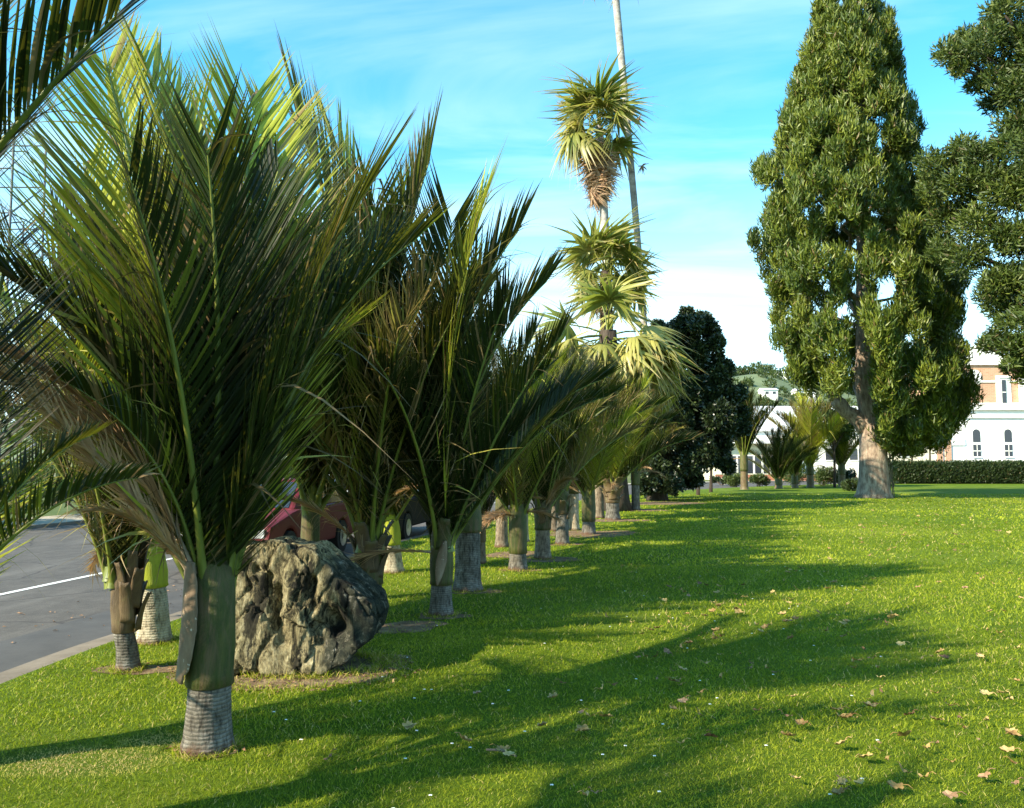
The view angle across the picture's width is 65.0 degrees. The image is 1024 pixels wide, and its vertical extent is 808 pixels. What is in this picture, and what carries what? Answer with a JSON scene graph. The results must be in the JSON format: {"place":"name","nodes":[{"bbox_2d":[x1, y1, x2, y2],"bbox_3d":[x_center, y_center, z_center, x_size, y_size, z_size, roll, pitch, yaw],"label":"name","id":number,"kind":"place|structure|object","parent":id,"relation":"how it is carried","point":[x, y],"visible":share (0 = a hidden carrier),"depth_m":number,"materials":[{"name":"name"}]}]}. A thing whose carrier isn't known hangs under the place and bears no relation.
{"place":"outdoors","nodes":[
{"label":"outdoors","id":0,"kind":"place"},
{"bbox_2d":[6,470,708,518],"bbox_3d":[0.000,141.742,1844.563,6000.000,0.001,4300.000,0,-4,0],"label":"ground","id":1,"kind":"structure","parent":0,"point":[56,511],"depth_m":31.35,"materials":[{"name":"plant"}]},
{"bbox_2d":[0,124,46,458],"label":"lattice mast","id":2,"kind":"object","parent":1,"relation":"on","point":[8,213],"visible":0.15,"depth_m":58.38,"materials":[{"name":"metal"}]},
{"bbox_2d":[2,481,748,524],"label":"footpath","id":3,"kind":"structure","parent":1,"relation":"on","point":[46,519],"depth_m":23.97,"materials":[{"name":"concrete"}]},
{"bbox_2d":[0,458,43,514],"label":"shrub","id":4,"kind":"object","parent":3,"relation":"on","point":[27,483],"visible":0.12,"depth_m":21.90,"materials":[{"name":"green plant"}]},
{"bbox_2d":[715,474,832,480],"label":"garden wall","id":5,"kind":"structure","parent":3,"relation":"on","point":[768,475],"depth_m":83.67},
{"bbox_2d":[703,441,771,479],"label":"cream shop","id":6,"kind":"structure","parent":1,"relation":"on","point":[753,468],"depth_m":89.72,"materials":[{"name":"white glass"}]},
{"bbox_2d":[737,455,740,472],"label":"window","id":7,"kind":"structure","parent":6,"relation":"in","point":[738,456],"depth_m":89.68,"materials":[{"name":"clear glass"}]},
{"bbox_2d":[748,455,753,473],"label":"window","id":8,"kind":"structure","parent":6,"relation":"in","point":[750,464],"depth_m":89.68,"materials":[{"name":"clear glass"}]},
{"bbox_2d":[754,456,761,473],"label":"window","id":9,"kind":"structure","parent":6,"relation":"in","point":[756,468],"depth_m":89.66,"materials":[{"name":"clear glass"}]},
{"bbox_2d":[906,347,1023,461],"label":"brick hall","id":10,"kind":"structure","parent":1,"relation":"on","point":[993,430],"depth_m":92.04,"materials":[{"name":"paint"}]},
{"bbox_2d":[971,428,981,442],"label":"arched window","id":11,"kind":"structure","parent":10,"relation":"in","point":[976,435],"depth_m":91.95,"materials":[{"name":"white glass"}]},
{"bbox_2d":[973,445,981,457],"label":"window","id":12,"kind":"structure","parent":10,"relation":"in","point":[976,448],"depth_m":91.79,"materials":[{"name":"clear glass"}]},
{"bbox_2d":[995,376,1011,402],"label":"window","id":13,"kind":"structure","parent":10,"relation":"in","point":[1003,389],"depth_m":92.58,"materials":[{"name":"white glass"}]},
{"bbox_2d":[1003,428,1013,442],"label":"arched window","id":14,"kind":"structure","parent":10,"relation":"in","point":[1007,432],"depth_m":91.92,"materials":[{"name":"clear glass"}]},
{"bbox_2d":[1005,445,1013,457],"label":"window","id":15,"kind":"structure","parent":10,"relation":"in","point":[1008,448],"depth_m":91.79,"materials":[{"name":"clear glass"}]},
{"bbox_2d":[0,481,837,640],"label":"road","id":16,"kind":"structure","parent":0,"point":[33,606],"depth_m":11.87,"materials":[{"name":"asphalt"}]},
{"bbox_2d":[26,456,93,514],"bbox_3d":[-13.822,2.556,26.085,4.280,2.330,3.895,0,-4,0],"label":"shrub","id":17,"kind":"object","parent":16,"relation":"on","point":[43,472],"visible":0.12,"depth_m":25.43,"materials":[{"name":"green plant"}]},
{"bbox_2d":[0,558,172,594],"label":"lane line","id":18,"kind":"object","parent":16,"relation":"on","point":[52,583],"visible":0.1,"depth_m":11.43,"materials":[{"name":"paint"}]},
{"bbox_2d":[0,507,534,683],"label":"kerb","id":19,"kind":"structure","parent":16,"relation":"on","point":[18,671],"depth_m":6.84,"materials":[{"name":"concrete"}]},
{"bbox_2d":[748,472,770,485],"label":"shrub","id":20,"kind":"object","parent":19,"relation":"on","point":[759,479],"visible":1,"depth_m":61.34,"materials":[{"name":"green plant"}]},
{"bbox_2d":[253,478,352,550],"bbox_3d":[-4.350,2.097,14.681,2.120,1.440,4.365,-1,-4,7],"label":"parked car","id":21,"kind":"object","parent":16,"relation":"on","point":[287,525],"visible":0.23,"depth_m":14.64,"materials":[{"name":"red paint"}]},
{"bbox_2d":[0,494,629,672],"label":"gutter lane","id":22,"kind":"structure","parent":16,"relation":"on","point":[27,648],"depth_m":7.97,"materials":[{"name":"asphalt"}]},
{"bbox_2d":[722,472,740,486],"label":"shrub","id":23,"kind":"object","parent":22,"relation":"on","point":[733,480],"visible":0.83,"depth_m":59.33,"materials":[{"name":"green plant"}]},
{"bbox_2d":[2,509,642,750],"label":"leaf litter","id":24,"kind":"object","parent":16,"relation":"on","point":[283,683],"visible":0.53,"depth_m":6.12,"materials":[{"name":"plant"}]},
{"bbox_2d":[4,481,806,530],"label":"kerb","id":25,"kind":"structure","parent":16,"relation":"on","point":[54,524],"depth_m":22.58,"materials":[{"name":"concrete"}]},
{"bbox_2d":[397,483,430,539],"bbox_3d":[-2.980,2.460,19.467,2.120,1.440,4.365,-1,-4,9],"label":"parked car","id":26,"kind":"object","parent":16,"relation":"on","point":[413,516],"visible":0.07,"depth_m":18.27,"materials":[{"name":"black paint"}]},
{"bbox_2d":[708,475,724,484],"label":"shrub","id":27,"kind":"object","parent":16,"relation":"on","point":[716,479],"visible":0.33,"depth_m":65.48,"materials":[{"name":"green plant"}]},
{"bbox_2d":[888,449,934,460],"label":"white cottage","id":28,"kind":"structure","parent":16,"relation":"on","point":[925,456],"depth_m":83.82,"materials":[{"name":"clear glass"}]},
{"bbox_2d":[1,374,856,468],"bbox_3d":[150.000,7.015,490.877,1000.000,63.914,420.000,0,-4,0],"label":"hill","id":29,"kind":"structure","parent":0,"point":[758,383],"depth_m":466.81,"materials":[{"name":"green plant"}]},
{"bbox_2d":[758,388,777,399],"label":"hillside house","id":30,"kind":"structure","parent":29,"relation":"on","point":[772,393],"depth_m":431.75,"materials":[{"name":"white paint"}]},
{"bbox_2d":[686,360,857,406],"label":"woodland","id":31,"kind":"object","parent":29,"relation":"on","point":[762,371],"visible":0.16,"depth_m":482.45,"materials":[{"name":"green plant"}]},
{"bbox_2d":[0,484,1023,807],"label":"lawn","id":32,"kind":"structure","parent":0,"point":[660,794],"depth_m":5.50,"materials":[{"name":"plant"}]},
{"bbox_2d":[0,31,163,599],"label":"nikau palm","id":33,"kind":"object","parent":32,"relation":"on","point":[25,469],"visible":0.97,"depth_m":3.82,"materials":[{"name":"green plant"}]},
{"bbox_2d":[0,0,172,221],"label":"nikau palm","id":34,"kind":"object","parent":32,"relation":"on","point":[29,71],"visible":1,"depth_m":3.63,"materials":[{"name":"green plant"}]},
{"bbox_2d":[92,665,176,674],"bbox_3d":[-2.875,2.077,6.291,0.804,0.002,0.302,0,-4,0],"label":"soil patch","id":35,"kind":"object","parent":32,"relation":"on","point":[154,669],"visible":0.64,"depth_m":6.29,"materials":[{"name":"soil"}]},
{"bbox_2d":[0,174,167,671],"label":"nikau palm","id":36,"kind":"object","parent":35,"relation":"on","point":[125,583],"visible":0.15,"depth_m":6.25,"materials":[{"name":"green plant"}]},
{"bbox_2d":[0,36,390,645],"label":"nikau palm","id":37,"kind":"object","parent":32,"relation":"on","point":[156,626],"visible":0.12,"depth_m":7.24,"materials":[{"name":"green plant"}]},
{"bbox_2d":[177,748,238,758],"bbox_3d":[-1.710,1.943,4.525,0.360,0.002,0.286,0,-4,0],"label":"soil patch","id":38,"kind":"object","parent":32,"relation":"on","point":[218,755],"visible":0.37,"depth_m":4.44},
{"bbox_2d":[0,0,459,758],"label":"nikau palm","id":39,"kind":"object","parent":38,"relation":"on","point":[212,426],"visible":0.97,"depth_m":4.59,"materials":[{"name":"green plant"}]},
{"bbox_2d":[166,654,410,689],"bbox_3d":[-1.728,2.075,6.264,1.808,0.002,1.092,0,-4,0],"label":"soil patch","id":40,"kind":"object","parent":32,"relation":"on","point":[311,681],"visible":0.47,"depth_m":6.03,"materials":[{"name":"soil"}]},
{"bbox_2d":[234,536,388,676],"bbox_3d":[-1.657,1.601,6.516,1.278,1.034,0.868,0,-4,0],"label":"boulder","id":41,"kind":"object","parent":40,"relation":"on","point":[303,606],"visible":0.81,"depth_m":6.19,"materials":[{"name":"stone"}]},
{"bbox_2d":[248,189,487,541],"bbox_3d":[-2.091,-0.200,9.769,3.962,5.138,3.725,1,-5,-17],"label":"nikau palm","id":42,"kind":"object","parent":32,"relation":"on","point":[315,492],"visible":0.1,"depth_m":9.23,"materials":[{"name":"green plant"}]},
{"bbox_2d":[255,21,515,585],"bbox_3d":[-1.519,-0.727,8.999,3.242,6.072,3.584,-1,-4,12],"label":"nikau palm","id":43,"kind":"object","parent":32,"relation":"on","point":[368,505],"visible":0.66,"depth_m":8.29,"materials":[{"name":"green plant"}]},
{"bbox_2d":[402,718,416,728],"bbox_3d":[-0.626,1.910,4.810,0.121,0.030,0.086,5,9,37],"label":"fallen leaf","id":44,"kind":"object","parent":32,"relation":"on","point":[408,723],"visible":1,"depth_m":4.81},
{"bbox_2d":[378,621,448,633],"bbox_3d":[-1.031,2.203,7.951,0.858,0.002,0.590,3,-5,-34],"label":"soil patch","id":45,"kind":"object","parent":32,"relation":"on","point":[408,626],"visible":0.7,"depth_m":7.96,"materials":[{"name":"soil"}]},
{"bbox_2d":[337,308,502,573],"bbox_3d":[-1.780,0.293,12.153,3.640,4.515,4.024,0,-4,0],"label":"nikau palm","id":46,"kind":"object","parent":32,"relation":"on","point":[395,533],"visible":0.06,"depth_m":11.91,"materials":[{"name":"green plant"}]},
{"bbox_2d":[419,613,472,618],"bbox_3d":[-0.697,2.248,8.543,0.578,0.002,0.413,0,-4,0],"label":"soil patch","id":47,"kind":"object","parent":32,"relation":"on","point":[453,617],"visible":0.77,"depth_m":8.46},
{"bbox_2d":[342,138,631,616],"bbox_3d":[-0.735,-0.310,8.961,3.040,5.234,3.689,-3,-5,37],"label":"nikau palm","id":48,"kind":"object","parent":47,"relation":"on","point":[450,487],"visible":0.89,"depth_m":8.53,"materials":[{"name":"green plant"}]},
{"bbox_2d":[455,732,471,740],"bbox_3d":[-0.272,1.883,4.549,0.119,0.029,0.078,35,-21,-32],"label":"fallen leaf","id":49,"kind":"object","parent":32,"relation":"on","point":[464,737],"visible":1,"depth_m":4.54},
{"bbox_2d":[452,589,501,593],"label":"soil patch","id":50,"kind":"object","parent":32,"relation":"on","point":[480,592],"visible":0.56,"depth_m":10.09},
{"bbox_2d":[396,293,632,592],"bbox_3d":[-0.379,0.437,10.712,3.871,4.010,2.983,1,-4,-10],"label":"nikau palm","id":51,"kind":"object","parent":50,"relation":"on","point":[467,575],"visible":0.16,"depth_m":10.25,"materials":[{"name":"green plant"}]},
{"bbox_2d":[490,743,510,751],"bbox_3d":[-0.063,1.883,4.407,0.113,0.027,0.086,0,-4,-4],"label":"fallen leaf","id":52,"kind":"object","parent":32,"relation":"on","point":[500,747],"visible":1,"depth_m":4.42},
{"bbox_2d":[486,551,533,557],"bbox_3d":[0.089,2.692,14.392,0.987,0.002,1.280,-3,-5,36],"label":"soil patch","id":53,"kind":"object","parent":32,"relation":"on","point":[505,554],"visible":0.53,"depth_m":14.37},
{"bbox_2d":[503,749,516,755],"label":"fallen leaf","id":54,"kind":"object","parent":32,"relation":"on","point":[508,753],"visible":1,"depth_m":4.34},
{"bbox_2d":[479,478,566,563],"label":"nikau palm","id":55,"kind":"object","parent":32,"relation":"on","point":[487,503],"visible":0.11,"depth_m":13.20,"materials":[{"name":"green plant"}]},
{"bbox_2d":[506,556,584,561],"bbox_3d":[0.517,2.632,13.606,1.386,0.002,0.732,1,-5,-18],"label":"soil patch","id":56,"kind":"object","parent":32,"relation":"on","point":[559,559],"visible":0.62,"depth_m":13.60,"materials":[{"name":"soil"}]},
{"bbox_2d":[522,342,655,559],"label":"nikau palm","id":57,"kind":"object","parent":56,"relation":"on","point":[542,541],"visible":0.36,"depth_m":13.71,"materials":[{"name":"green plant"}]},
{"bbox_2d":[499,338,601,541],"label":"nikau palm","id":58,"kind":"object","parent":32,"relation":"on","point":[571,344],"visible":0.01,"depth_m":16.39,"materials":[{"name":"green plant"}]},
{"bbox_2d":[488,341,620,547],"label":"nikau palm","id":59,"kind":"object","parent":32,"relation":"on","point":[501,539],"depth_m":15.67,"materials":[{"name":"green plant"}]},
{"bbox_2d":[273,564,880,807],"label":"daisies","id":60,"kind":"object","parent":32,"relation":"on","point":[601,754],"visible":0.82,"depth_m":4.75,"materials":[{"name":"white plant"}]},
{"bbox_2d":[575,720,590,730],"bbox_3d":[0.415,1.906,4.759,0.095,0.030,0.121,-5,1,-3],"label":"fallen leaf","id":61,"kind":"object","parent":32,"relation":"on","point":[582,728],"visible":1,"depth_m":4.75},
{"bbox_2d":[550,348,632,530],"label":"nikau palm","id":62,"kind":"object","parent":32,"relation":"on","point":[553,525],"visible":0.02,"depth_m":19.51,"materials":[{"name":"green plant"}]},
{"bbox_2d":[550,530,636,537],"bbox_3d":[1.951,3.014,18.629,2.431,0.002,1.658,2,-5,-25],"label":"soil patch","id":63,"kind":"object","parent":32,"relation":"on","point":[609,533],"visible":0.65,"depth_m":18.51,"materials":[{"name":"soil"}]},
{"bbox_2d":[569,359,664,534],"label":"nikau palm","id":64,"kind":"object","parent":63,"relation":"on","point":[595,474],"visible":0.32,"depth_m":18.46,"materials":[{"name":"green plant"}]},
{"bbox_2d":[536,47,666,329],"bbox_3d":[4.163,-6.078,38.369,6.451,21.231,6.307,0,-4,0],"label":"fan palm","id":65,"kind":"object","parent":32,"relation":"on","point":[598,154],"visible":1,"depth_m":38.40,"materials":[{"name":"green plant"}]},
{"bbox_2d":[520,261,707,510],"bbox_3d":[3.364,-0.722,28.704,6.700,9.129,6.678,2,-5,-20],"label":"fan palm","id":66,"kind":"object","parent":32,"relation":"on","point":[654,349],"visible":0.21,"depth_m":27.84,"materials":[{"name":"green plant"}]},
{"bbox_2d":[583,0,648,332],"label":"fan palm","id":67,"kind":"object","parent":32,"relation":"on","point":[622,63],"visible":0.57,"depth_m":41.05,"materials":[{"name":"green plant"}]},
{"bbox_2d":[560,337,675,529],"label":"nikau palm","id":68,"kind":"object","parent":32,"relation":"on","point":[573,521],"visible":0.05,"depth_m":19.81,"materials":[{"name":"green plant"}]},
{"bbox_2d":[595,519,648,521],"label":"soil patch","id":69,"kind":"object","parent":32,"relation":"on","point":[603,520],"visible":0.63,"depth_m":23.17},
{"bbox_2d":[600,366,707,519],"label":"nikau palm","id":70,"kind":"object","parent":69,"relation":"on","point":[611,491],"visible":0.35,"depth_m":23.41,"materials":[{"name":"green plant"}]},
{"bbox_2d":[595,358,668,517],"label":"nikau palm","id":71,"kind":"object","parent":32,"relation":"on","point":[599,498],"visible":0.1,"depth_m":24.23,"materials":[{"name":"green plant"}]},
{"bbox_2d":[632,509,667,510],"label":"soil patch","id":72,"kind":"object","parent":32,"relation":"on","point":[651,510],"visible":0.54,"depth_m":28.28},
{"bbox_2d":[626,398,694,464],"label":"nikau palm","id":73,"kind":"object","parent":72,"relation":"on","point":[672,422],"visible":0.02,"depth_m":27.50,"materials":[{"name":"green plant"}]},
{"bbox_2d":[628,393,697,509],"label":"nikau palm","id":74,"kind":"object","parent":72,"relation":"on","point":[635,490],"visible":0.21,"depth_m":28.44,"materials":[{"name":"green plant"}]},
{"bbox_2d":[640,502,704,504],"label":"soil patch","id":75,"kind":"object","parent":32,"relation":"on","point":[662,503],"visible":0.62,"depth_m":33.41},
{"bbox_2d":[542,201,665,486],"bbox_3d":[4.040,-1.972,33.261,5.529,12.269,5.590,-3,-5,38],"label":"fan palm","id":76,"kind":"object","parent":75,"relation":"on","point":[612,245],"visible":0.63,"depth_m":32.83,"materials":[{"name":"green plant"}]},
{"bbox_2d":[639,304,752,500],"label":"broadleaf tree","id":77,"kind":"object","parent":32,"relation":"on","point":[717,395],"visible":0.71,"depth_m":35.60,"materials":[{"name":"green plant"}]},
{"bbox_2d":[690,432,719,494],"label":"tree","id":78,"kind":"object","parent":32,"relation":"on","point":[698,489],"visible":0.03,"depth_m":42.72,"materials":[{"name":"green plant"}]},
{"bbox_2d":[707,439,736,491],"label":"tree","id":79,"kind":"object","parent":32,"relation":"on","point":[711,476],"visible":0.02,"depth_m":47.73,"materials":[{"name":"green plant"}]},
{"bbox_2d":[724,381,783,489],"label":"nikau palm","id":80,"kind":"object","parent":32,"relation":"on","point":[758,418],"visible":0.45,"depth_m":52.47,"materials":[{"name":"green plant"}]},
{"bbox_2d":[748,421,817,488],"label":"nikau palm","id":81,"kind":"object","parent":32,"relation":"on","point":[778,463],"visible":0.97,"depth_m":54.48,"materials":[{"name":"green plant"}]},
{"bbox_2d":[783,465,806,485],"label":"shrub","id":82,"kind":"object","parent":32,"relation":"on","point":[787,476],"visible":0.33,"depth_m":60.44,"materials":[{"name":"green plant"}]},
{"bbox_2d":[769,424,826,487],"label":"nikau palm","id":83,"kind":"object","parent":32,"relation":"on","point":[796,469],"visible":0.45,"depth_m":56.49,"materials":[{"name":"green plant"}]},
{"bbox_2d":[794,718,810,724],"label":"fallen leaf","id":84,"kind":"object","parent":32,"relation":"on","point":[800,721],"visible":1,"depth_m":4.86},
{"bbox_2d":[767,389,852,486],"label":"nikau palm","id":85,"kind":"object","parent":32,"relation":"on","point":[807,413],"visible":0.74,"depth_m":56.98,"materials":[{"name":"green plant"}]},
{"bbox_2d":[814,466,832,485],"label":"shrub","id":86,"kind":"object","parent":32,"relation":"on","point":[822,474],"visible":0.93,"depth_m":62.31,"materials":[{"name":"green plant"}]},
{"bbox_2d":[812,403,858,486],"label":"tree","id":87,"kind":"object","parent":32,"relation":"on","point":[845,430],"visible":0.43,"depth_m":57.82,"materials":[{"name":"green plant"}]},
{"bbox_2d":[822,416,858,486],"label":"nikau palm","id":88,"kind":"object","parent":32,"relation":"on","point":[842,451],"visible":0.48,"depth_m":59.46,"materials":[{"name":"green plant"}]},
{"bbox_2d":[832,787,850,793],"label":"fallen leaf","id":89,"kind":"object","parent":32,"relation":"on","point":[838,791],"visible":1,"depth_m":3.83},
{"bbox_2d":[836,467,856,485],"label":"shrub","id":90,"kind":"object","parent":32,"relation":"on","point":[851,473],"visible":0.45,"depth_m":61.42,"materials":[{"name":"green plant"}]},
{"bbox_2d":[840,477,857,490],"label":"shrub","id":91,"kind":"object","parent":32,"relation":"on","point":[849,484],"visible":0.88,"depth_m":49.36,"materials":[{"name":"green plant"}]},
{"bbox_2d":[855,752,873,757],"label":"fallen leaf","id":92,"kind":"object","parent":32,"relation":"on","point":[865,755],"visible":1,"depth_m":4.29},
{"bbox_2d":[745,0,986,497],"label":"araucaria tree","id":93,"kind":"object","parent":32,"relation":"on","point":[848,79],"visible":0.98,"depth_m":37.92,"materials":[{"name":"green plant"}]},
{"bbox_2d":[859,701,876,706],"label":"fallen leaf","id":94,"kind":"object","parent":32,"relation":"on","point":[868,703],"visible":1,"depth_m":5.21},
{"bbox_2d":[886,780,912,788],"bbox_3d":[1.876,1.847,3.911,0.112,0.029,0.086,0,-4,1],"label":"fallen leaf","id":95,"kind":"object","parent":32,"relation":"on","point":[892,784],"visible":1,"depth_m":3.91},
{"bbox_2d":[890,730,910,735],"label":"fallen leaf","id":96,"kind":"object","parent":32,"relation":"on","point":[906,733],"visible":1,"depth_m":4.66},
{"bbox_2d":[942,790,966,798],"bbox_3d":[2.083,1.834,3.791,0.103,0.032,0.066,-2,6,11],"label":"fallen leaf","id":97,"kind":"object","parent":32,"relation":"on","point":[949,794],"visible":1,"depth_m":3.79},
{"bbox_2d":[888,458,1023,483],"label":"clipped hedge","id":98,"kind":"object","parent":32,"relation":"on","point":[976,471],"visible":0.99,"depth_m":68.45,"materials":[{"name":"green plant"}]},
{"bbox_2d":[911,0,1023,386],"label":"spreading conifer","id":99,"kind":"object","parent":32,"relation":"on","point":[962,173],"visible":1,"depth_m":32.05,"materials":[{"name":"green plant"}]},
{"bbox_2d":[978,768,994,777],"bbox_3d":[2.379,1.850,4.037,0.092,0.029,0.072,-20,-14,-6],"label":"fallen leaf","id":100,"kind":"object","parent":32,"relation":"on","point":[985,774],"visible":1,"depth_m":4.03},
{"bbox_2d":[980,689,997,695],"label":"fallen leaf","id":101,"kind":"object","parent":32,"relation":"on","point":[983,691],"visible":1,"depth_m":5.50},
{"bbox_2d":[999,745,1022,751],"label":"fallen leaf","id":102,"kind":"object","parent":32,"relation":"on","point":[1004,748],"visible":1,"depth_m":4.39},
{"bbox_2d":[1005,728,1022,735],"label":"fallen leaf","id":103,"kind":"object","parent":32,"relation":"on","point":[1012,732],"visible":1,"depth_m":4.65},
{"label":"soil patch","id":104,"kind":"structure","parent":32,"relation":"on","visible":0},
{"bbox_2d":[480,321,617,570],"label":"nikau palm","id":105,"kind":"object","parent":104,"relation":"on","point":[521,484],"visible":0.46,"depth_m":12.17,"materials":[{"name":"green plant"}]},
{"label":"soil patch","id":106,"kind":"structure","parent":32,"relation":"on","visible":0},
{"bbox_2d":[517,341,648,544],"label":"nikau palm","id":107,"kind":"object","parent":106,"relation":"on","point":[563,509],"visible":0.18,"depth_m":16.11,"materials":[{"name":"green plant"}]},
{"bbox_2d":[0,0,1023,421],"label":"sky","id":108,"kind":"structure","parent":0,"point":[720,69],"materials":[{"name":"blue"}]},
{"bbox_2d":[702,406,858,476],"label":"warehouse","id":109,"kind":"structure","parent":0,"point":[825,460],"depth_m":97.83,"materials":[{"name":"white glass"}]},
{"bbox_2d":[849,448,858,460],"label":"window","id":110,"kind":"structure","parent":109,"relation":"in","point":[855,457],"depth_m":97.73,"materials":[{"name":"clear glass"}]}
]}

